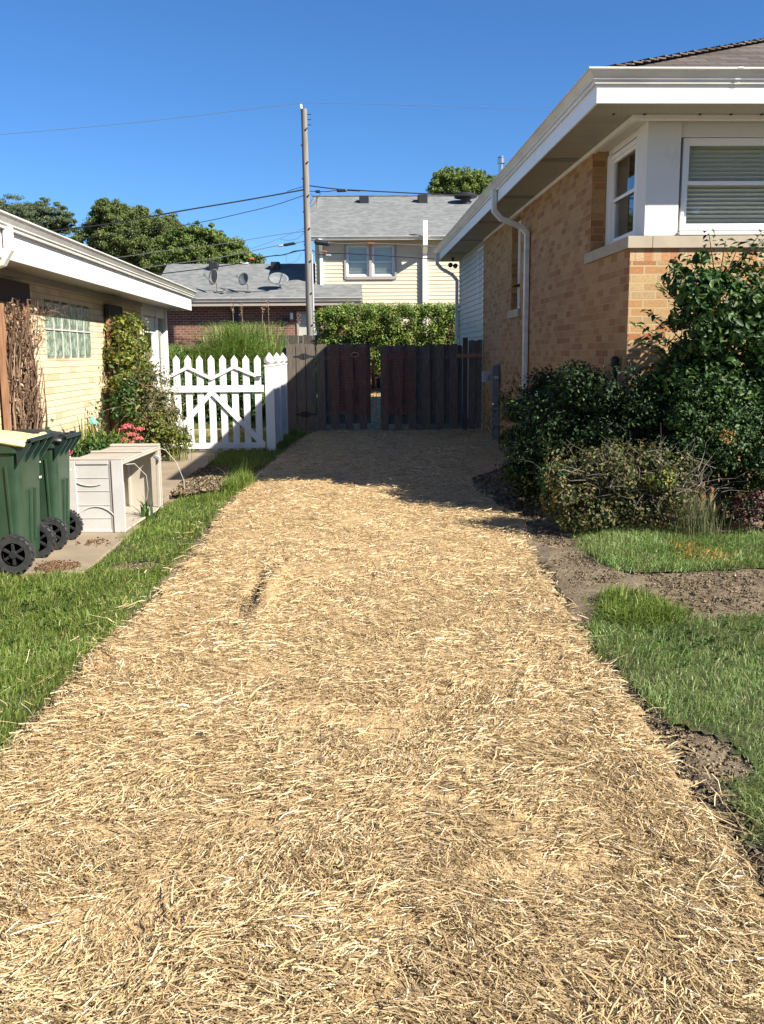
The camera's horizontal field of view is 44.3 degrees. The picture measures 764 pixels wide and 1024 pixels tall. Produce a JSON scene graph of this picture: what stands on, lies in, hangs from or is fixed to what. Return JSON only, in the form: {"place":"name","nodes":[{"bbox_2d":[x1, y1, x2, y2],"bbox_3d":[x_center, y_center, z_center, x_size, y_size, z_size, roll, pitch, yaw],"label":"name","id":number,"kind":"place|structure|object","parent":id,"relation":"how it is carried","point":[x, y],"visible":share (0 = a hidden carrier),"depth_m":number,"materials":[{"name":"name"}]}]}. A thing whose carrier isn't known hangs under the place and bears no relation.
{"place":"outdoors","nodes":[
{"label":"outdoors","id":0,"kind":"place"},
{"bbox_2d":[0,435,233,575],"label":"concrete walk","id":1,"kind":"structure","parent":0,"point":[84,555],"depth_m":8.38,"materials":[{"name":"beige concrete"}]},
{"bbox_2d":[0,430,56,574],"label":"garbage cart","id":2,"kind":"object","parent":1,"relation":"on","point":[27,536],"visible":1,"depth_m":6.98,"materials":[{"name":"green plastic"}]},
{"bbox_2d":[10,429,83,549],"bbox_3d":[-2.968,-0.200,7.949,0.774,0.996,0.496,-1,10,-2],"label":"garbage cart","id":3,"kind":"object","parent":1,"relation":"on","point":[61,518],"visible":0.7,"depth_m":7.80,"materials":[{"name":"green plastic"}]},
{"bbox_2d":[32,559,80,572],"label":"wood chips","id":4,"kind":"object","parent":1,"relation":"on","point":[54,565],"visible":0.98,"depth_m":7.19,"materials":[{"name":"brown plant"}]},
{"bbox_2d":[75,537,116,546],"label":"dry leaf litter","id":5,"kind":"object","parent":1,"relation":"on","point":[89,541],"visible":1,"depth_m":8.11,"materials":[{"name":"brown plant"}]},
{"bbox_2d":[69,443,162,532],"bbox_3d":[-2.576,-0.265,9.198,0.581,0.682,1.412,0,10,1],"label":"deck box","id":6,"kind":"object","parent":1,"relation":"on","point":[109,487],"visible":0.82,"depth_m":8.55,"materials":[{"name":"plastic"}]},
{"bbox_2d":[0,484,246,769],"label":"lawn","id":7,"kind":"structure","parent":0,"point":[73,604],"depth_m":6.13,"materials":[{"name":"green plant"}]},
{"bbox_2d":[0,584,106,687],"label":"weeds","id":8,"kind":"object","parent":7,"relation":"on","point":[11,640],"visible":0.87,"depth_m":6.00,"materials":[{"name":"green plant"}]},
{"bbox_2d":[0,501,229,779],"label":"loose straw","id":9,"kind":"object","parent":7,"relation":"on","point":[164,570],"visible":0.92,"depth_m":5.38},
{"bbox_2d":[131,494,165,520],"bbox_3d":[-2.388,-0.036,9.290,0.488,0.255,0.297,6,11,32],"label":"weed","id":10,"kind":"object","parent":7,"relation":"on","point":[145,510],"visible":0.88,"depth_m":9.30,"materials":[{"name":"green plant"}]},
{"bbox_2d":[205,459,287,492],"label":"grass","id":11,"kind":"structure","parent":7,"relation":"on","point":[239,479],"depth_m":11.49,"materials":[{"name":"green plant"}]},
{"bbox_2d":[183,415,266,450],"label":"lawn","id":12,"kind":"structure","parent":0,"point":[228,422],"depth_m":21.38,"materials":[{"name":"green plant"}]},
{"bbox_2d":[194,428,265,434],"bbox_3d":[-3.101,-1.632,19.150,1.850,0.130,0.120,-1,10,-2],"label":"landscape timber","id":13,"kind":"object","parent":12,"relation":"on","point":[229,430],"visible":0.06,"depth_m":19.09,"materials":[{"name":"beige wood"}]},
{"bbox_2d":[169,297,317,412],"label":"ornamental grass","id":14,"kind":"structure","parent":0,"point":[238,339],"depth_m":23.22,"materials":[{"name":"green plant"}]},
{"bbox_2d":[208,427,314,470],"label":"grass","id":15,"kind":"structure","parent":0,"point":[235,456],"depth_m":14.94,"materials":[{"name":"green plant"}]},
{"bbox_2d":[0,410,763,902],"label":"ground","id":16,"kind":"structure","parent":0,"point":[542,552],"depth_m":6.72,"materials":[{"name":"soil"}]},
{"bbox_2d":[0,278,33,430],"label":"trellis","id":17,"kind":"object","parent":16,"relation":"on","point":[10,290],"visible":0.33,"depth_m":10.05,"materials":[{"name":"brown wood"}]},
{"bbox_2d":[4,298,47,429],"bbox_3d":[-3.969,-1.237,10.522,0.184,2.252,0.871,-1,10,-2],"label":"dried vine","id":18,"kind":"object","parent":17,"relation":"attached to","point":[21,365],"visible":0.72,"depth_m":10.37,"materials":[{"name":"brown plant"}]},
{"bbox_2d":[0,193,81,237],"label":"pine tree","id":19,"kind":"object","parent":16,"relation":"on","point":[52,220],"visible":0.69,"depth_m":58.33,"materials":[{"name":"green plant"}]},
{"bbox_2d":[89,416,98,432],"bbox_3d":[-3.877,-0.880,12.640,0.170,0.830,0.167,-1,10,-2],"label":"bird feeder","id":20,"kind":"object","parent":16,"relation":"on","point":[92,418],"visible":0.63,"depth_m":12.55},
{"bbox_2d":[0,210,196,438],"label":"brick garage","id":21,"kind":"structure","parent":16,"relation":"on","point":[64,270],"depth_m":12.55,"materials":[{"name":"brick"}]},
{"bbox_2d":[33,289,81,373],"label":"vine tendrils","id":22,"kind":"object","parent":21,"relation":"attached to","point":[43,312],"visible":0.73,"depth_m":11.34,"materials":[{"name":"brown plant"}]},
{"bbox_2d":[43,299,90,358],"bbox_3d":[-4.221,-2.437,12.628,0.058,0.730,2.080,-1,10,-2],"label":"glass block window","id":23,"kind":"structure","parent":21,"relation":"in","point":[73,340],"depth_m":12.53,"materials":[{"name":"glass"}]},
{"bbox_2d":[143,316,155,359],"bbox_3d":[-4.465,-2.577,18.029,0.050,2.290,1.210,-1,10,-2],"label":"storm door","id":24,"kind":"structure","parent":21,"relation":"in","point":[151,324],"depth_m":18.27,"materials":[{"name":"white paint"}]},
{"bbox_2d":[89,395,107,438],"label":"wall plant","id":25,"kind":"object","parent":16,"relation":"on","point":[100,412],"depth_m":13.30,"materials":[{"name":"green plant"}]},
{"bbox_2d":[54,416,149,456],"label":"leafy perennials","id":26,"kind":"object","parent":16,"relation":"on","point":[90,441],"visible":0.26,"depth_m":11.68,"materials":[{"name":"green plant"}]},
{"bbox_2d":[0,526,212,757],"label":"soil clods","id":27,"kind":"object","parent":16,"relation":"on","point":[33,719],"visible":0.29,"depth_m":4.91,"materials":[{"name":"brown soil"}]},
{"bbox_2d":[104,304,127,436],"bbox_3d":[-4.228,-2.074,15.013,0.062,2.400,0.940,-1,10,-2],"label":"trellis","id":28,"kind":"object","parent":16,"relation":"on","point":[111,311],"visible":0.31,"depth_m":14.59,"materials":[{"name":"brown wood"}]},
{"bbox_2d":[69,197,182,273],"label":"dense tree","id":29,"kind":"object","parent":16,"relation":"on","point":[105,210],"visible":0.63,"depth_m":54.50,"materials":[{"name":"green plant"}]},
{"bbox_2d":[117,423,144,443],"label":"sedum plant","id":30,"kind":"object","parent":16,"relation":"on","point":[130,426],"visible":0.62,"depth_m":12.88,"materials":[{"name":"pink plant"}]},
{"bbox_2d":[113,562,158,571],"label":"soil clods","id":31,"kind":"object","parent":16,"relation":"on","point":[131,565],"visible":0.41,"depth_m":7.36,"materials":[{"name":"brown soil"}]},
{"bbox_2d":[99,309,178,438],"bbox_3d":[-3.809,-1.978,14.566,1.278,2.360,1.783,-1,10,-2],"label":"climbing shrub","id":32,"kind":"object","parent":16,"relation":"on","point":[127,354],"visible":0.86,"depth_m":14.28,"materials":[{"name":"green plant"}]},
{"bbox_2d":[95,356,205,460],"bbox_3d":[-3.553,-1.603,14.146,1.696,1.648,1.565,6,12,36],"label":"thorny bush","id":33,"kind":"object","parent":16,"relation":"on","point":[160,425],"visible":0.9,"depth_m":14.13,"materials":[{"name":"green plant"}]},
{"bbox_2d":[139,220,266,275],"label":"round tree","id":34,"kind":"object","parent":16,"relation":"on","point":[196,235],"visible":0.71,"depth_m":49.31,"materials":[{"name":"green plant"}]},
{"bbox_2d":[171,466,237,495],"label":"soil clods","id":35,"kind":"object","parent":16,"relation":"on","point":[197,481],"visible":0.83,"depth_m":11.54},
{"bbox_2d":[168,342,258,405],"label":"ornamental grass","id":36,"kind":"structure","parent":16,"relation":"on","point":[182,355],"depth_m":23.16,"materials":[{"name":"green plant"}]},
{"bbox_2d":[168,347,265,423],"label":"garden plants","id":37,"kind":"object","parent":16,"relation":"on","point":[229,398],"visible":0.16,"depth_m":21.34,"materials":[{"name":"green plant"}]},
{"bbox_2d":[264,353,288,450],"bbox_3d":[-1.909,-2.032,17.196,0.176,1.750,3.566,-1,10,-2],"label":"picket fence","id":38,"kind":"object","parent":16,"relation":"on","point":[276,397],"visible":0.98,"depth_m":16.30,"materials":[{"name":"white paint"}]},
{"bbox_2d":[149,355,265,451],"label":"picket gate","id":39,"kind":"structure","parent":38,"relation":"attached to","point":[223,388],"depth_m":15.40,"materials":[{"name":"white paint"}]},
{"bbox_2d":[282,343,315,430],"bbox_3d":[-1.720,-2.537,19.606,0.670,1.939,0.157,-1,10,-2],"label":"board fence","id":40,"kind":"object","parent":16,"relation":"on","point":[301,388],"visible":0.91,"depth_m":19.52,"materials":[{"name":"brown wood"}]},
{"bbox_2d":[294,343,370,429],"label":"board gate","id":41,"kind":"structure","parent":40,"relation":"attached to","point":[337,417],"depth_m":19.58,"materials":[{"name":"brown wood"}]},
{"bbox_2d":[328,345,374,412],"bbox_3d":[-0.638,-2.752,19.499,0.965,1.389,0.022,-1,10,-2],"label":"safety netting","id":42,"kind":"object","parent":41,"relation":"hanging from","point":[345,376],"visible":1,"depth_m":19.49,"materials":[{"name":"red plastic"}]},
{"bbox_2d":[299,104,314,335],"bbox_3d":[-2.275,-7.871,29.022,0.363,8.953,0.265,-1,10,-2],"label":"utility pole","id":43,"kind":"object","parent":16,"relation":"on","point":[309,287],"visible":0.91,"depth_m":28.82,"materials":[{"name":"grey wood"}]},
{"bbox_2d":[0,103,296,134],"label":"utility wire","id":44,"kind":"object","parent":43,"relation":"attached to","point":[152,120],"visible":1,"depth_m":28.19,"materials":[{"name":"grey"}]},
{"bbox_2d":[51,189,302,230],"bbox_3d":[-8.204,-9.014,28.608,11.690,1.569,0.040,-1,10,-2],"label":"utility wire","id":45,"kind":"object","parent":43,"relation":"attached to","point":[177,211],"visible":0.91,"depth_m":28.64,"materials":[{"name":"black"}]},
{"bbox_2d":[80,195,302,238],"bbox_3d":[-5.811,-9.017,28.700,6.892,1.288,0.020,-1,10,-2],"label":"utility wire","id":46,"kind":"object","parent":43,"relation":"attached to","point":[192,223],"visible":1,"depth_m":28.72,"materials":[{"name":"black"}]},
{"bbox_2d":[115,231,303,257],"bbox_3d":[-7.031,-8.011,28.822,9.372,1.148,0.018,-1,10,-2],"label":"utility wire","id":47,"kind":"object","parent":43,"relation":"attached to","point":[208,245],"visible":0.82,"depth_m":28.85,"materials":[{"name":"grey"}]},
{"bbox_2d":[142,241,303,268],"bbox_3d":[-7.046,-7.660,28.881,9.398,1.272,0.022,-1,10,-2],"label":"utility wire","id":48,"kind":"object","parent":43,"relation":"attached to","point":[214,258],"visible":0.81,"depth_m":28.92,"materials":[{"name":"grey"}]},
{"bbox_2d":[283,242,295,245],"bbox_3d":[-2.841,-8.252,28.923,0.413,0.137,0.090,-1,10,-2],"label":"cable splice","id":49,"kind":"object","parent":48,"relation":"attached to","point":[289,244],"visible":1,"depth_m":28.89,"materials":[{"name":"black plastic"}]},
{"bbox_2d":[156,249,304,274],"bbox_3d":[-7.056,-7.419,28.921,9.412,1.268,0.029,-1,10,-2],"label":"utility wire","id":50,"kind":"object","parent":43,"relation":"attached to","point":[230,264],"visible":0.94,"depth_m":28.96,"materials":[{"name":"black"}]},
{"bbox_2d":[207,229,301,260],"bbox_3d":[-3.889,-8.235,28.906,3.038,0.971,0.011,-1,10,-2],"label":"utility wire","id":51,"kind":"object","parent":43,"relation":"attached to","point":[257,246],"visible":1,"depth_m":28.91,"materials":[{"name":"grey"}]},
{"bbox_2d":[312,249,435,258],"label":"utility wire","id":52,"kind":"object","parent":43,"relation":"attached to","point":[375,255],"visible":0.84,"depth_m":29.09,"materials":[{"name":"black"}]},
{"bbox_2d":[333,243,435,246],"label":"utility wire","id":53,"kind":"object","parent":43,"relation":"attached to","point":[382,243],"visible":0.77,"depth_m":29.04,"materials":[{"name":"grey"}]},
{"bbox_2d":[314,239,329,245],"bbox_3d":[-1.843,-8.304,28.953,0.500,0.207,0.170,-1,10,-2],"label":"cable splice","id":54,"kind":"object","parent":53,"relation":"attached to","point":[321,242],"visible":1,"depth_m":28.89,"materials":[{"name":"black plastic"}]},
{"bbox_2d":[309,185,479,195],"bbox_3d":[2.204,-9.829,28.873,8.917,0.455,0.033,-1,10,-2],"label":"utility wire","id":55,"kind":"object","parent":43,"relation":"attached to","point":[396,192],"visible":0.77,"depth_m":28.80,"materials":[{"name":"black"}]},
{"bbox_2d":[329,103,540,110],"bbox_3d":[7.055,-12.061,28.687,18.988,0.831,0.009,-1,10,-2],"label":"utility wire","id":56,"kind":"object","parent":43,"relation":"attached to","point":[421,105],"visible":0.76,"depth_m":28.41,"materials":[{"name":"grey"}]},
{"bbox_2d":[161,192,478,353],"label":"house","id":57,"kind":"structure","parent":16,"relation":"on","point":[426,220],"depth_m":33.47,"materials":[{"name":"beige"}]},
{"bbox_2d":[203,269,218,292],"bbox_3d":[-5.863,-7.955,32.276,0.459,0.814,0.658,-1,10,-2],"label":"satellite dish","id":58,"kind":"object","parent":57,"relation":"on","point":[213,276],"visible":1,"depth_m":32.38,"materials":[{"name":"grey metal"}]},
{"bbox_2d":[217,288,266,291],"bbox_3d":[-4.904,-7.693,32.520,1.807,0.160,0.099,-1,10,-5],"label":"roof cable","id":59,"kind":"object","parent":57,"relation":"on","point":[238,291],"visible":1,"depth_m":32.50,"materials":[{"name":"black plastic"}]},
{"bbox_2d":[236,272,250,292],"bbox_3d":[-4.775,-7.907,32.310,0.431,0.688,0.691,-1,10,-2],"label":"satellite dish","id":60,"kind":"object","parent":57,"relation":"on","point":[243,278],"visible":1,"depth_m":32.43,"materials":[{"name":"grey metal"}]},
{"bbox_2d":[268,272,288,289],"bbox_3d":[-3.521,-8.052,32.690,0.638,0.586,0.626,6,12,34],"label":"satellite dish","id":61,"kind":"object","parent":57,"relation":"on","point":[279,279],"visible":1,"depth_m":32.76,"materials":[{"name":"white metal"}]},
{"bbox_2d":[296,311,322,337],"bbox_3d":[-2.522,-5.918,32.932,0.900,2.180,0.140,-1,10,-2],"label":"door","id":62,"kind":"structure","parent":57,"relation":"in","point":[302,326],"depth_m":32.84,"materials":[{"name":"white"}]},
{"bbox_2d":[346,246,368,275],"bbox_3d":[-0.883,-9.004,33.795,1.010,1.290,0.800,-1,10,-2],"label":"window","id":63,"kind":"structure","parent":57,"relation":"in","point":[356,265],"depth_m":33.49,"materials":[{"name":"white paint"}]},
{"bbox_2d":[372,246,394,275],"bbox_3d":[0.026,-9.018,33.828,1.010,1.290,0.800,-1,10,-2],"label":"window","id":64,"kind":"structure","parent":57,"relation":"in","point":[381,265],"depth_m":33.53,"materials":[{"name":"white paint"}]},
{"bbox_2d":[279,331,397,388],"bbox_3d":[-1.242,-4.639,29.260,3.892,2.060,0.140,-1,10,-2],"label":"board fence","id":65,"kind":"object","parent":16,"relation":"on","point":[310,339],"visible":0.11,"depth_m":29.16,"materials":[{"name":"brown wood"}]},
{"bbox_2d":[0,427,763,1023],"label":"straw mulch","id":66,"kind":"object","parent":16,"relation":"on","point":[422,1007],"visible":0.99,"depth_m":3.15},
{"bbox_2d":[233,558,287,628],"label":"soil clods","id":67,"kind":"object","parent":66,"relation":"on","point":[252,597],"visible":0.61,"depth_m":6.17,"materials":[{"name":"brown soil"}]},
{"bbox_2d":[380,344,461,429],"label":"board gate","id":68,"kind":"structure","parent":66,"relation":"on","point":[436,384],"depth_m":19.64,"materials":[{"name":"brown wood"}]},
{"bbox_2d":[351,388,418,429],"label":"straw path","id":69,"kind":"structure","parent":16,"relation":"on","point":[375,415],"depth_m":22.46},
{"bbox_2d":[313,301,458,377],"bbox_3d":[1.040,-4.899,27.986,6.162,2.789,1.948,-1,10,-2],"label":"hedge","id":70,"kind":"object","parent":16,"relation":"on","point":[365,319],"visible":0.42,"depth_m":27.23,"materials":[{"name":"green plant"}]},
{"bbox_2d":[425,165,496,194],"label":"tree","id":71,"kind":"object","parent":16,"relation":"on","point":[448,180],"visible":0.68,"depth_m":56.89,"materials":[{"name":"green plant"}]},
{"bbox_2d":[490,364,499,439],"bbox_3d":[2.104,-2.017,17.479,0.140,1.457,0.166,-1,10,-2],"label":"utility pedestal","id":72,"kind":"object","parent":16,"relation":"on","point":[495,379],"visible":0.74,"depth_m":17.40,"materials":[{"name":"grey metal"}]},
{"bbox_2d":[472,472,599,524],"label":"soil clods","id":73,"kind":"object","parent":16,"relation":"on","point":[491,483],"visible":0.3,"depth_m":10.49,"materials":[{"name":"brown soil"}]},
{"bbox_2d":[539,461,573,533],"bbox_3d":[1.581,-0.132,8.459,0.339,0.658,0.326,-1,10,-2],"label":"leafy sprout","id":74,"kind":"object","parent":16,"relation":"on","point":[542,483],"visible":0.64,"depth_m":8.38,"materials":[{"name":"green plant"}]},
{"bbox_2d":[480,359,649,508],"bbox_3d":[1.826,-0.855,10.076,1.439,1.558,2.783,-1,10,-2],"label":"boxwood","id":75,"kind":"object","parent":16,"relation":"on","point":[544,427],"visible":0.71,"depth_m":9.37,"materials":[{"name":"green plant"}]},
{"bbox_2d":[433,38,763,508],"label":"brick house","id":76,"kind":"structure","parent":16,"relation":"on","point":[609,192],"depth_m":9.98,"materials":[{"name":"beige brick"}]},
{"bbox_2d":[456,337,482,429],"bbox_3d":[1.834,-2.626,19.675,0.580,2.030,0.135,-1,10,-2],"label":"board fence","id":77,"kind":"object","parent":76,"relation":"attached to","point":[471,356],"visible":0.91,"depth_m":19.64,"materials":[{"name":"brown wood"}]},
{"bbox_2d":[477,246,483,326],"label":"trim","id":78,"kind":"structure","parent":76,"relation":"in","point":[482,246],"depth_m":19.40,"materials":[{"name":"white paint"}]},
{"bbox_2d":[482,371,490,381],"bbox_3d":[2.044,-2.603,18.061,0.220,0.200,0.200,-1,10,-2],"label":"meter box","id":79,"kind":"object","parent":76,"relation":"attached to","point":[486,376],"visible":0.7,"depth_m":18.01,"materials":[{"name":"grey plastic"}]},
{"bbox_2d":[517,220,520,308],"bbox_3d":[2.352,-4.115,15.585,0.060,1.460,0.760,-1,10,-2],"label":"window","id":80,"kind":"structure","parent":76,"relation":"in","point":[519,231],"depth_m":15.90,"materials":[{"name":"white paint"}]},
{"bbox_2d":[610,356,618,410],"bbox_3d":[2.418,-1.085,9.806,0.090,1.070,0.088,-1,10,-2],"label":"pipe cap","id":81,"kind":"object","parent":76,"relation":"attached to","point":[615,360],"visible":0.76,"depth_m":9.71,"materials":[{"name":"black metal"}]},
{"bbox_2d":[608,138,716,243],"bbox_3d":[2.999,-3.437,10.194,0.800,1.190,1.180,-1,10,-2],"label":"window","id":82,"kind":"structure","parent":76,"relation":"in","point":[631,147],"depth_m":10.55,"materials":[{"name":"white paint"}]},
{"bbox_2d":[678,138,763,230],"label":"window","id":83,"kind":"structure","parent":76,"relation":"in","point":[737,203],"depth_m":9.54,"materials":[{"name":"white paint"}]},
{"bbox_2d":[515,523,763,938],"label":"loose straw","id":84,"kind":"object","parent":16,"relation":"on","point":[679,758],"visible":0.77,"depth_m":3.56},
{"bbox_2d":[583,363,704,519],"bbox_3d":[2.618,-0.692,9.157,1.372,1.527,1.083,-1,10,-2],"label":"boxwood","id":85,"kind":"object","parent":16,"relation":"on","point":[651,414],"visible":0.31,"depth_m":8.90,"materials":[{"name":"green plant"}]},
{"bbox_2d":[528,524,763,619],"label":"soil clods","id":86,"kind":"object","parent":16,"relation":"on","point":[749,583],"visible":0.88,"depth_m":6.69,"materials":[{"name":"brown soil"}]},
{"bbox_2d":[534,555,763,891],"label":"soil clods","id":87,"kind":"object","parent":16,"relation":"on","point":[751,852],"visible":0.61,"depth_m":3.54,"materials":[{"name":"brown soil"}]},
{"bbox_2d":[573,608,763,883],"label":"soil clods","id":88,"kind":"object","parent":16,"relation":"on","point":[681,735],"visible":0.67,"depth_m":3.75,"materials":[{"name":"brown soil"}]},
{"bbox_2d":[629,228,763,523],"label":"tall shrub","id":89,"kind":"object","parent":16,"relation":"on","point":[730,325],"visible":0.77,"depth_m":8.61,"materials":[{"name":"green plant"}]},
{"bbox_2d":[649,363,763,528],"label":"boxwood","id":90,"kind":"object","parent":16,"relation":"on","point":[726,456],"visible":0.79,"depth_m":8.49,"materials":[{"name":"green plant"}]},
{"bbox_2d":[719,429,735,443],"bbox_3d":[3.048,-0.667,8.271,0.128,0.140,0.154,-1,10,-2],"label":"flower cluster","id":91,"kind":"object","parent":90,"relation":"attached to","point":[727,439],"visible":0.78,"depth_m":8.25,"materials":[{"name":"orange plant"}]},
{"bbox_2d":[705,441,763,528],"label":"boxwood","id":92,"kind":"object","parent":16,"relation":"on","point":[755,461],"visible":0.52,"depth_m":8.51,"materials":[{"name":"green plant"}]},
{"bbox_2d":[0,0,763,275],"label":"sky","id":93,"kind":"structure","parent":0,"point":[65,64],"materials":[{"name":"blue"}]},
{"bbox_2d":[558,522,763,572],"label":"lawn","id":94,"kind":"structure","parent":0,"point":[622,568],"depth_m":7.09,"materials":[{"name":"green plant"}]},
{"bbox_2d":[518,436,715,532],"bbox_3d":[2.115,-0.290,8.360,1.748,1.000,1.192,-1,10,-2],"label":"scrubby bush","id":95,"kind":"object","parent":94,"relation":"on","point":[641,473],"visible":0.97,"depth_m":8.29,"materials":[{"name":"green plant"}]},
{"bbox_2d":[667,534,735,563],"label":"orange leaves","id":96,"kind":"object","parent":94,"relation":"on","point":[702,548],"visible":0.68,"depth_m":7.49,"materials":[{"name":"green plant"}]},
{"bbox_2d":[647,438,763,539],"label":"wispy grass","id":97,"kind":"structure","parent":94,"relation":"on","point":[695,524],"depth_m":8.21,"materials":[{"name":"green grass blades"},{"name":"dry tan grass"}]},
{"bbox_2d":[722,487,763,534],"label":"red leaf plant","id":98,"kind":"object","parent":94,"relation":"on","point":[743,512],"visible":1,"depth_m":8.18,"materials":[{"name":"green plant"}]},
{"bbox_2d":[569,586,763,860],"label":"lawn","id":99,"kind":"structure","parent":0,"point":[725,738],"depth_m":4.54,"materials":[{"name":"green plant"}]},
{"bbox_2d":[560,577,722,635],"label":"grass","id":100,"kind":"structure","parent":99,"relation":"on","point":[618,597],"depth_m":5.80,"materials":[{"name":"green plant"}]},
{"bbox_2d":[651,617,763,673],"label":"weeds","id":101,"kind":"object","parent":99,"relation":"on","point":[759,654],"visible":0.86,"depth_m":5.22,"materials":[{"name":"green plant"}]}
]}

